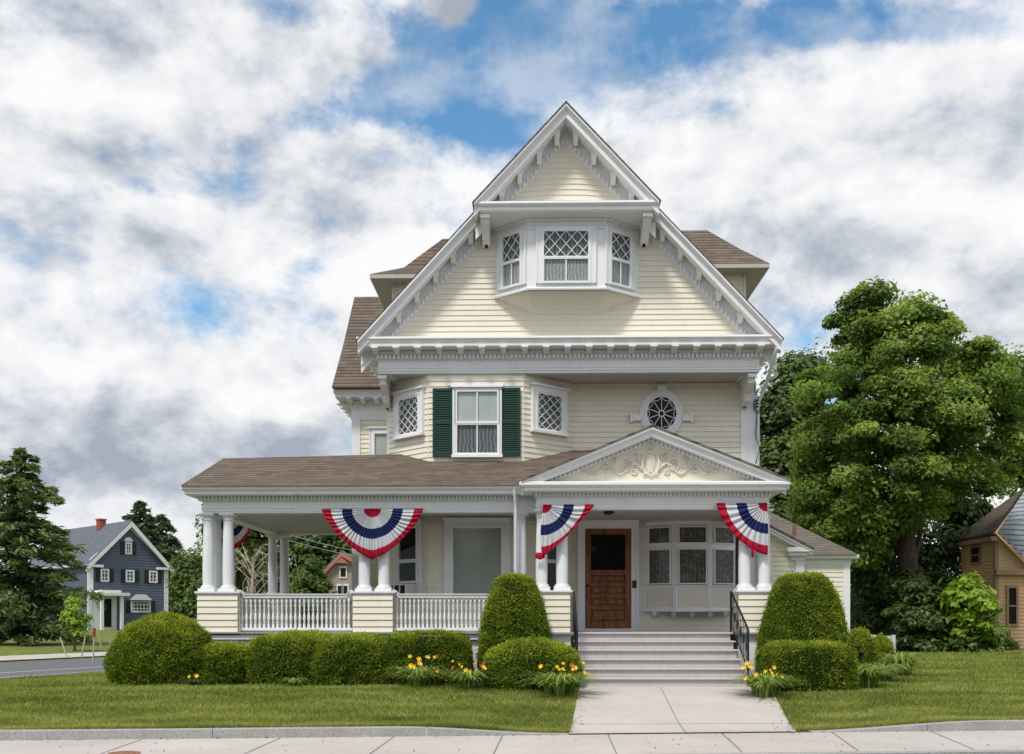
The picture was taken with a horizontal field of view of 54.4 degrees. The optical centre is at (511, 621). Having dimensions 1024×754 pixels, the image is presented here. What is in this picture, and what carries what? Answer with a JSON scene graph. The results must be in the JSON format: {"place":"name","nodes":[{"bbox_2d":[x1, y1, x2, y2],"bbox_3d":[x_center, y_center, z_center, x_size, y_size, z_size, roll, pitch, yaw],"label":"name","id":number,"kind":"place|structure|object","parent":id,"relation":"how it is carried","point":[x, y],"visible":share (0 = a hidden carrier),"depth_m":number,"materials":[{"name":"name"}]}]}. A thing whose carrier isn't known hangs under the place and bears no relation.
{"place":"outdoors","nodes":[
{"label":"outdoors","id":0,"kind":"place"},
{"bbox_2d":[0,658,105,678],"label":"side street","id":1,"kind":"structure","parent":0,"point":[13,669],"depth_m":27.44,"materials":[{"name":"grey asphalt"}]},
{"bbox_2d":[0,652,106,659],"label":"sidewalk","id":2,"kind":"structure","parent":0,"point":[38,656],"depth_m":34.29,"materials":[{"name":"concrete"}]},
{"bbox_2d":[0,730,1023,753],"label":"sidewalk","id":3,"kind":"structure","parent":0,"point":[703,743],"depth_m":11.53,"materials":[{"name":"concrete"}]},
{"bbox_2d":[107,751,140,753],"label":"utility cover","id":4,"kind":"object","parent":3,"relation":"on","point":[127,752],"visible":1,"depth_m":10.76,"materials":[{"name":"brown metal"}]},
{"bbox_2d":[0,624,1023,734],"bbox_3d":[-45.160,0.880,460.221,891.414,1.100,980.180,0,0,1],"label":"ground","id":5,"kind":"structure","parent":0,"point":[11,647],"depth_m":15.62,"materials":[{"name":"green plant"}]},
{"bbox_2d":[0,671,94,677],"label":"side street kerb","id":6,"kind":"structure","parent":5,"relation":"on","point":[44,674],"depth_m":23.28,"materials":[{"name":"concrete"}]},
{"bbox_2d":[0,446,104,646],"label":"spruce tree","id":7,"kind":"object","parent":5,"relation":"on","point":[20,532],"visible":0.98,"depth_m":42.38,"materials":[{"name":"green plant"}]},
{"bbox_2d":[60,638,68,658],"bbox_3d":[-15.386,0.989,34.235,0.335,0.818,0.048,0,0,1],"label":"wooden stake","id":8,"kind":"object","parent":5,"relation":"on","point":[64,648],"visible":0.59,"depth_m":34.22,"materials":[{"name":"brown wood"}]},
{"bbox_2d":[57,596,93,650],"bbox_3d":[-16.544,0.104,37.754,1.228,2.180,1.192,0,0,39],"label":"young tree","id":9,"kind":"object","parent":5,"relation":"on","point":[71,617],"visible":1,"depth_m":37.65,"materials":[{"name":"green plant"}]},
{"bbox_2d":[81,637,85,657],"bbox_3d":[-14.977,0.974,34.760,0.201,0.843,0.048,0,0,1],"label":"wooden stake","id":10,"kind":"object","parent":5,"relation":"on","point":[83,647],"visible":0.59,"depth_m":34.74,"materials":[{"name":"brown wood"}]},
{"bbox_2d":[92,628,95,664],"bbox_3d":[-12.251,0.801,29.166,0.112,1.199,0.072,0,0,1],"label":"wooden stake","id":11,"kind":"object","parent":5,"relation":"on","point":[94,630],"visible":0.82,"depth_m":29.15,"materials":[{"name":"brown wood"}]},
{"bbox_2d":[27,518,173,629],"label":"blue house","id":12,"kind":"structure","parent":5,"relation":"on","point":[128,569],"depth_m":72.74,"materials":[{"name":"blue wood"}]},
{"bbox_2d":[100,569,108,581],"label":"window","id":13,"kind":"structure","parent":12,"relation":"in","point":[103,578],"depth_m":71.38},
{"bbox_2d":[124,537,132,553],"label":"window","id":14,"kind":"structure","parent":12,"relation":"in","point":[128,539],"depth_m":72.72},
{"bbox_2d":[125,570,134,581],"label":"window","id":15,"kind":"structure","parent":12,"relation":"in","point":[130,578],"depth_m":72.79,"materials":[{"name":"white wood"}]},
{"bbox_2d":[131,601,150,612],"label":"window","id":16,"kind":"structure","parent":12,"relation":"in","point":[147,609],"depth_m":73.40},
{"bbox_2d":[149,571,157,582],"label":"window","id":17,"kind":"structure","parent":12,"relation":"in","point":[153,572],"depth_m":74.15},
{"bbox_2d":[0,728,212,740],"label":"kerbstone","id":18,"kind":"object","parent":5,"relation":"on","point":[103,734],"visible":0.77,"depth_m":12.03,"materials":[{"name":"stone"}]},
{"bbox_2d":[121,500,194,621],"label":"spruce tree","id":19,"kind":"object","parent":5,"relation":"on","point":[146,526],"visible":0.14,"depth_m":80.74,"materials":[{"name":"green plant"}]},
{"bbox_2d":[155,514,186,610],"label":"spruce tree","id":20,"kind":"object","parent":5,"relation":"on","point":[162,521],"visible":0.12,"depth_m":84.77,"materials":[{"name":"green plant"}]},
{"bbox_2d":[162,547,202,620],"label":"broadleaf tree","id":21,"kind":"object","parent":5,"relation":"on","point":[182,582],"visible":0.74,"depth_m":67.94,"materials":[{"name":"green plant"}]},
{"bbox_2d":[177,674,210,684],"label":"daylily","id":22,"kind":"object","parent":5,"relation":"on","point":[193,681],"visible":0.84,"depth_m":16.24,"materials":[{"name":"green plant"}]},
{"bbox_2d":[184,515,279,600],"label":"broadleaf tree","id":23,"kind":"object","parent":5,"relation":"on","point":[253,541],"visible":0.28,"depth_m":56.17,"materials":[{"name":"green plant"}]},
{"bbox_2d":[222,544,300,593],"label":"bare tree","id":24,"kind":"object","parent":5,"relation":"on","point":[252,586],"visible":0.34,"depth_m":45.59,"materials":[{"name":"brown wood"}]},
{"bbox_2d":[278,677,308,686],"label":"perennial","id":25,"kind":"object","parent":5,"relation":"on","point":[292,682],"visible":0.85,"depth_m":16.11,"materials":[{"name":"green plant"}]},
{"bbox_2d":[289,554,337,624],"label":"broadleaf tree","id":26,"kind":"object","parent":5,"relation":"on","point":[312,580],"visible":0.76,"depth_m":48.23,"materials":[{"name":"green plant"}]},
{"bbox_2d":[277,535,351,616],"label":"broadleaf tree","id":27,"kind":"object","parent":5,"relation":"on","point":[297,550],"visible":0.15,"depth_m":82.65,"materials":[{"name":"green plant"}]},
{"bbox_2d":[280,535,351,555],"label":"power lines","id":28,"kind":"object","parent":5,"relation":"on","point":[315,547],"visible":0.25,"depth_m":44.35,"materials":[{"name":"black rubber"}]},
{"bbox_2d":[213,726,425,737],"bbox_3d":[-2.359,1.397,12.307,2.592,0.167,0.130,0,0,-5],"label":"kerbstone","id":29,"kind":"object","parent":5,"relation":"on","point":[303,732],"visible":0.75,"depth_m":12.25,"materials":[{"name":"stone"}]},
{"bbox_2d":[323,551,351,625],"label":"tan house","id":30,"kind":"structure","parent":5,"relation":"on","point":[339,565],"depth_m":62.21,"materials":[{"name":"beige wood"}]},
{"bbox_2d":[336,584,342,598],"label":"window","id":31,"kind":"structure","parent":30,"relation":"in","point":[339,589],"depth_m":62.16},
{"bbox_2d":[339,566,346,577],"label":"window","id":32,"kind":"structure","parent":30,"relation":"in","point":[342,569],"depth_m":62.15,"materials":[{"name":"white wood"}]},
{"bbox_2d":[342,584,348,598],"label":"window","id":33,"kind":"structure","parent":30,"relation":"in","point":[345,587],"depth_m":62.15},
{"bbox_2d":[377,654,454,687],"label":"daylily","id":34,"kind":"object","parent":5,"relation":"on","point":[420,675],"visible":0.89,"depth_m":16.07,"materials":[{"name":"green plant"}]},
{"bbox_2d":[440,660,500,688],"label":"daylily","id":35,"kind":"object","parent":5,"relation":"on","point":[468,678],"visible":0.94,"depth_m":15.86,"materials":[{"name":"green plant"}]},
{"bbox_2d":[427,727,568,735],"bbox_3d":[-0.177,1.401,12.497,1.774,0.158,0.130,0,0,-5],"label":"kerbstone","id":36,"kind":"object","parent":5,"relation":"on","point":[440,731],"visible":0.7,"depth_m":12.41,"materials":[{"name":"stone"}]},
{"bbox_2d":[180,101,859,686],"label":"victorian house","id":37,"kind":"structure","parent":5,"relation":"on","point":[566,313],"depth_m":19.64,"materials":[{"name":"paint"}]},
{"bbox_2d":[201,504,250,549],"bbox_3d":[-6.074,-1.917,21.426,0.077,0.811,3.500,0,0,1],"label":"bunting","id":38,"kind":"object","parent":37,"relation":"attached to","point":[241,533],"visible":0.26,"depth_m":22.05,"materials":[{"name":"multicoloured fabric"}]},
{"bbox_2d":[322,509,422,558],"bbox_3d":[-2.574,-1.609,18.351,1.880,0.935,0.083,0,0,1],"label":"bunting","id":39,"kind":"object","parent":37,"relation":"attached to","point":[371,533],"visible":1,"depth_m":18.35,"materials":[{"name":"multicoloured fabric"}]},
{"bbox_2d":[368,426,386,454],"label":"window","id":40,"kind":"structure","parent":37,"relation":"in","point":[377,434],"depth_m":24.02,"materials":[{"name":"paint"}]},
{"bbox_2d":[390,583,415,596],"bbox_3d":[-2.217,-0.623,20.034,0.583,0.245,0.276,0,0,44],"label":"window air conditioner","id":41,"kind":"object","parent":37,"relation":"attached to","point":[405,588],"depth_m":19.84,"materials":[{"name":"plastic"}]},
{"bbox_2d":[391,385,425,440],"bbox_3d":[-2.095,-4.193,20.122,0.955,0.974,0.120,0,0,44],"label":"window","id":42,"kind":"structure","parent":37,"relation":"in","point":[408,404],"depth_m":20.10,"materials":[{"name":"paint"}]},
{"bbox_2d":[394,519,422,598],"bbox_3d":[-2.114,-1.240,20.140,0.863,1.588,0.120,0,0,44],"label":"window","id":43,"kind":"structure","parent":37,"relation":"in","point":[408,556],"depth_m":20.10,"materials":[{"name":"glass"}]},
{"bbox_2d":[448,383,503,457],"bbox_3d":[-0.719,-3.978,19.708,1.119,1.482,0.120,0,0,1],"label":"window","id":44,"kind":"structure","parent":37,"relation":"in","point":[476,407],"depth_m":19.73,"materials":[{"name":"paint"}]},
{"bbox_2d":[443,517,510,599],"bbox_3d":[-0.691,-1.235,19.708,1.358,1.621,0.120,0,0,1],"label":"window","id":45,"kind":"structure","parent":37,"relation":"in","point":[476,549],"depth_m":19.73,"materials":[{"name":"glass"}]},
{"bbox_2d":[530,382,569,436],"bbox_3d":[0.766,-4.259,20.107,0.980,0.973,0.120,0,0,-39],"label":"window","id":46,"kind":"structure","parent":37,"relation":"in","point":[549,403],"depth_m":20.10,"materials":[{"name":"paint"}]},
{"bbox_2d":[547,547,555,589],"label":"window","id":47,"kind":"structure","parent":37,"relation":"in","point":[551,556],"depth_m":20.18,"materials":[{"name":"glass"}]},
{"bbox_2d":[535,504,593,559],"bbox_3d":[0.940,-1.593,17.786,1.055,0.993,0.084,0,0,1],"label":"bunting","id":48,"kind":"object","parent":37,"relation":"attached to","point":[559,523],"visible":1,"depth_m":17.78,"materials":[{"name":"multicoloured fabric"}]},
{"bbox_2d":[494,217,639,313],"bbox_3d":[1.081,-6.926,19.502,2.899,1.688,0.661,0,0,1],"label":"bay window","id":49,"kind":"structure","parent":37,"relation":"in","point":[583,265],"depth_m":19.27,"materials":[{"name":"paint"}]},
{"bbox_2d":[585,529,630,627],"bbox_3d":[1.978,-0.874,20.478,0.938,2.049,0.130,0,0,1],"label":"door","id":50,"kind":"structure","parent":37,"relation":"in","point":[607,551],"depth_m":20.50,"materials":[{"name":"brown wood"}]},
{"bbox_2d":[630,385,692,432],"bbox_3d":[3.074,-4.316,20.488,1.288,1.074,0.110,0,0,1],"label":"oval window","id":51,"kind":"structure","parent":37,"relation":"in","point":[662,408],"depth_m":20.48,"materials":[{"name":"paint"}]},
{"bbox_2d":[642,519,735,617],"bbox_3d":[3.661,-1.064,20.321,1.976,2.008,0.420,0,0,1],"label":"entry bay window","id":52,"kind":"structure","parent":37,"relation":"in","point":[689,565],"depth_m":20.23,"materials":[{"name":"paint"}]},
{"bbox_2d":[716,503,767,557],"bbox_3d":[4.098,-1.614,17.729,0.914,0.993,0.086,0,0,1],"label":"bunting","id":53,"kind":"object","parent":37,"relation":"attached to","point":[746,524],"visible":1,"depth_m":17.72,"materials":[{"name":"multicoloured fabric"}]},
{"bbox_2d":[519,660,611,695],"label":"daylily","id":54,"kind":"object","parent":5,"relation":"on","point":[562,684],"visible":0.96,"depth_m":15.20,"materials":[{"name":"green plant"}]},
{"bbox_2d":[241,564,960,628],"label":"distant wood","id":55,"kind":"object","parent":5,"relation":"on","point":[278,583],"depth_m":104.60,"materials":[{"name":"green plant"}]},
{"bbox_2d":[569,685,795,733],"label":"walkway","id":56,"kind":"structure","parent":5,"relation":"on","point":[625,709],"depth_m":14.27,"materials":[{"name":"concrete"}]},
{"bbox_2d":[717,661,807,697],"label":"daylily","id":57,"kind":"object","parent":5,"relation":"on","point":[764,685],"visible":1,"depth_m":15.25,"materials":[{"name":"green plant"}]},
{"bbox_2d":[756,337,859,569],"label":"broadleaf tree","id":58,"kind":"object","parent":5,"relation":"on","point":[779,419],"visible":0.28,"depth_m":40.88,"materials":[{"name":"green plant"}]},
{"bbox_2d":[809,723,926,731],"bbox_3d":[4.612,1.407,12.913,1.542,0.145,0.129,0,0,-5],"label":"kerbstone","id":59,"kind":"object","parent":5,"relation":"on","point":[909,727],"visible":0.69,"depth_m":12.88,"materials":[{"name":"stone"}]},
{"bbox_2d":[850,548,897,637],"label":"shrub","id":60,"kind":"object","parent":5,"relation":"on","point":[867,584],"visible":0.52,"depth_m":36.67,"materials":[{"name":"green plant"}]},
{"bbox_2d":[857,663,900,687],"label":"perennial","id":61,"kind":"object","parent":5,"relation":"on","point":[870,677],"visible":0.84,"depth_m":16.28,"materials":[{"name":"green plant"}]},
{"bbox_2d":[870,634,895,652],"bbox_3d":[11.344,0.730,32.195,2.080,0.600,0.070,0,0,1],"label":"white fence","id":62,"kind":"object","parent":5,"relation":"on","point":[892,638],"visible":0.14,"depth_m":32.14,"materials":[{"name":"white wood"}]},
{"bbox_2d":[858,662,924,681],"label":"perennial","id":63,"kind":"object","parent":5,"relation":"on","point":[890,677],"visible":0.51,"depth_m":17.37,"materials":[{"name":"green plant"}]},
{"bbox_2d":[778,275,1023,651],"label":"maple tree","id":64,"kind":"object","parent":5,"relation":"on","point":[922,456],"visible":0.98,"depth_m":34.06,"materials":[{"name":"green plant"}]},
{"bbox_2d":[878,652,950,676],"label":"perennial","id":65,"kind":"object","parent":5,"relation":"on","point":[905,658],"visible":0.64,"depth_m":19.02,"materials":[{"name":"green plant"}]},
{"bbox_2d":[874,564,961,651],"bbox_3d":[14.479,-0.443,35.198,3.134,3.203,3.233,0,0,-37],"label":"shrub","id":66,"kind":"object","parent":5,"relation":"on","point":[926,617],"visible":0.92,"depth_m":34.59,"materials":[{"name":"green plant"}]},
{"bbox_2d":[850,471,997,635],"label":"shrub","id":67,"kind":"object","parent":5,"relation":"on","point":[941,553],"visible":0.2,"depth_m":41.44,"materials":[{"name":"green plant"}]},
{"bbox_2d":[934,571,1004,651],"bbox_3d":[15.531,-0.289,33.758,2.349,2.848,1.879,0,0,1],"label":"shrub","id":68,"kind":"object","parent":5,"relation":"on","point":[973,597],"visible":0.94,"depth_m":33.42,"materials":[{"name":"green plant"}]},
{"bbox_2d":[925,720,1023,730],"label":"kerbstone","id":69,"kind":"object","parent":5,"relation":"on","point":[986,725],"visible":0.76,"depth_m":12.98,"materials":[{"name":"stone"}]},
{"bbox_2d":[932,617,1020,652],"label":"shrub","id":70,"kind":"object","parent":5,"relation":"on","point":[959,645],"visible":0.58,"depth_m":33.67,"materials":[{"name":"green plant"}]},
{"bbox_2d":[952,488,1023,648],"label":"tan clapboard house","id":71,"kind":"structure","parent":5,"relation":"on","point":[992,550],"depth_m":38.02,"materials":[{"name":"orange"}]},
{"bbox_2d":[970,544,981,565],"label":"window","id":72,"kind":"structure","parent":71,"relation":"in","point":[975,550],"depth_m":39.57,"materials":[{"name":"brown wood"}]},
{"bbox_2d":[1006,585,1018,626],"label":"window","id":73,"kind":"structure","parent":71,"relation":"in","point":[1012,591],"depth_m":37.97,"materials":[{"name":"brown wood"}]},
{"bbox_2d":[972,343,1023,508],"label":"broadleaf tree","id":74,"kind":"object","parent":5,"relation":"on","point":[1018,459],"visible":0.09,"depth_m":44.01,"materials":[{"name":"green plant"}]},
{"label":"planting bed","id":75,"kind":"structure","parent":5,"relation":"on","visible":0},
{"bbox_2d":[102,607,215,685],"bbox_3d":[-6.054,0.450,17.237,1.928,1.387,1.817,0,0,1],"label":"clipped hedge","id":76,"kind":"object","parent":75,"relation":"on","point":[163,647],"visible":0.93,"depth_m":16.62,"materials":[{"name":"green plant"}]},
{"bbox_2d":[196,639,247,684],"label":"clipped hedge","id":77,"kind":"object","parent":75,"relation":"on","point":[223,663],"visible":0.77,"depth_m":16.83,"materials":[{"name":"green plant"}]},
{"bbox_2d":[243,628,332,684],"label":"clipped hedge","id":78,"kind":"object","parent":75,"relation":"on","point":[273,657],"visible":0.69,"depth_m":16.71,"materials":[{"name":"green plant"}]},
{"bbox_2d":[307,629,396,685],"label":"clipped hedge","id":79,"kind":"object","parent":75,"relation":"on","point":[353,659],"visible":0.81,"depth_m":16.55,"materials":[{"name":"green plant"}]},
{"bbox_2d":[385,626,475,684],"bbox_3d":[-1.437,0.607,17.376,1.659,1.037,1.576,0,0,1],"label":"clipped hedge","id":80,"kind":"object","parent":75,"relation":"on","point":[447,647],"visible":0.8,"depth_m":16.73,"materials":[{"name":"green plant"}]},
{"bbox_2d":[475,570,554,682],"bbox_3d":[0.051,0.112,17.479,1.462,2.017,1.421,0,0,1],"label":"clipped hedge","id":81,"kind":"object","parent":75,"relation":"on","point":[514,607],"visible":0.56,"depth_m":17.08,"materials":[{"name":"green plant"}]},
{"bbox_2d":[480,635,584,691],"bbox_3d":[0.335,0.683,16.257,1.766,0.955,1.377,0,0,1],"label":"clipped hedge","id":82,"kind":"object","parent":75,"relation":"on","point":[512,661],"visible":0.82,"depth_m":15.76,"materials":[{"name":"green plant"}]},
{"bbox_2d":[753,570,851,670],"bbox_3d":[5.115,0.110,17.426,1.764,2.021,1.607,0,0,1],"label":"clipped hedge","id":83,"kind":"object","parent":75,"relation":"on","point":[803,606],"visible":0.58,"depth_m":16.96,"materials":[{"name":"green plant"}]},
{"bbox_2d":[752,637,860,691],"bbox_3d":[4.763,0.708,16.208,1.681,0.940,1.136,0,0,1],"label":"clipped hedge","id":84,"kind":"object","parent":75,"relation":"on","point":[825,665],"visible":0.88,"depth_m":15.75,"materials":[{"name":"green plant"}]},
{"bbox_2d":[858,650,863,663],"bbox_3d":[5.994,0.785,17.084,0.120,0.590,0.120,0,0,1],"label":"garden lantern","id":85,"kind":"object","parent":75,"relation":"on","point":[861,655],"visible":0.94,"depth_m":17.05,"materials":[{"name":"metal"}]},
{"bbox_2d":[848,624,880,675],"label":"clipped hedge","id":86,"kind":"object","parent":75,"relation":"on","point":[862,640],"visible":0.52,"depth_m":19.03,"materials":[{"name":"green plant"}]},
{"bbox_2d":[873,632,896,666],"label":"clipped hedge","id":87,"kind":"object","parent":75,"relation":"on","point":[883,643],"visible":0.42,"depth_m":20.05,"materials":[{"name":"green plant"}]},
{"bbox_3d":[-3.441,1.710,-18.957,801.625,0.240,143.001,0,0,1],"label":"street","id":88,"kind":"structure","parent":0,"visible":0},
{"bbox_2d":[709,750,1023,753],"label":"street kerb","id":89,"kind":"structure","parent":88,"relation":"on","point":[963,752],"depth_m":10.87,"materials":[{"name":"concrete"}]}
]}

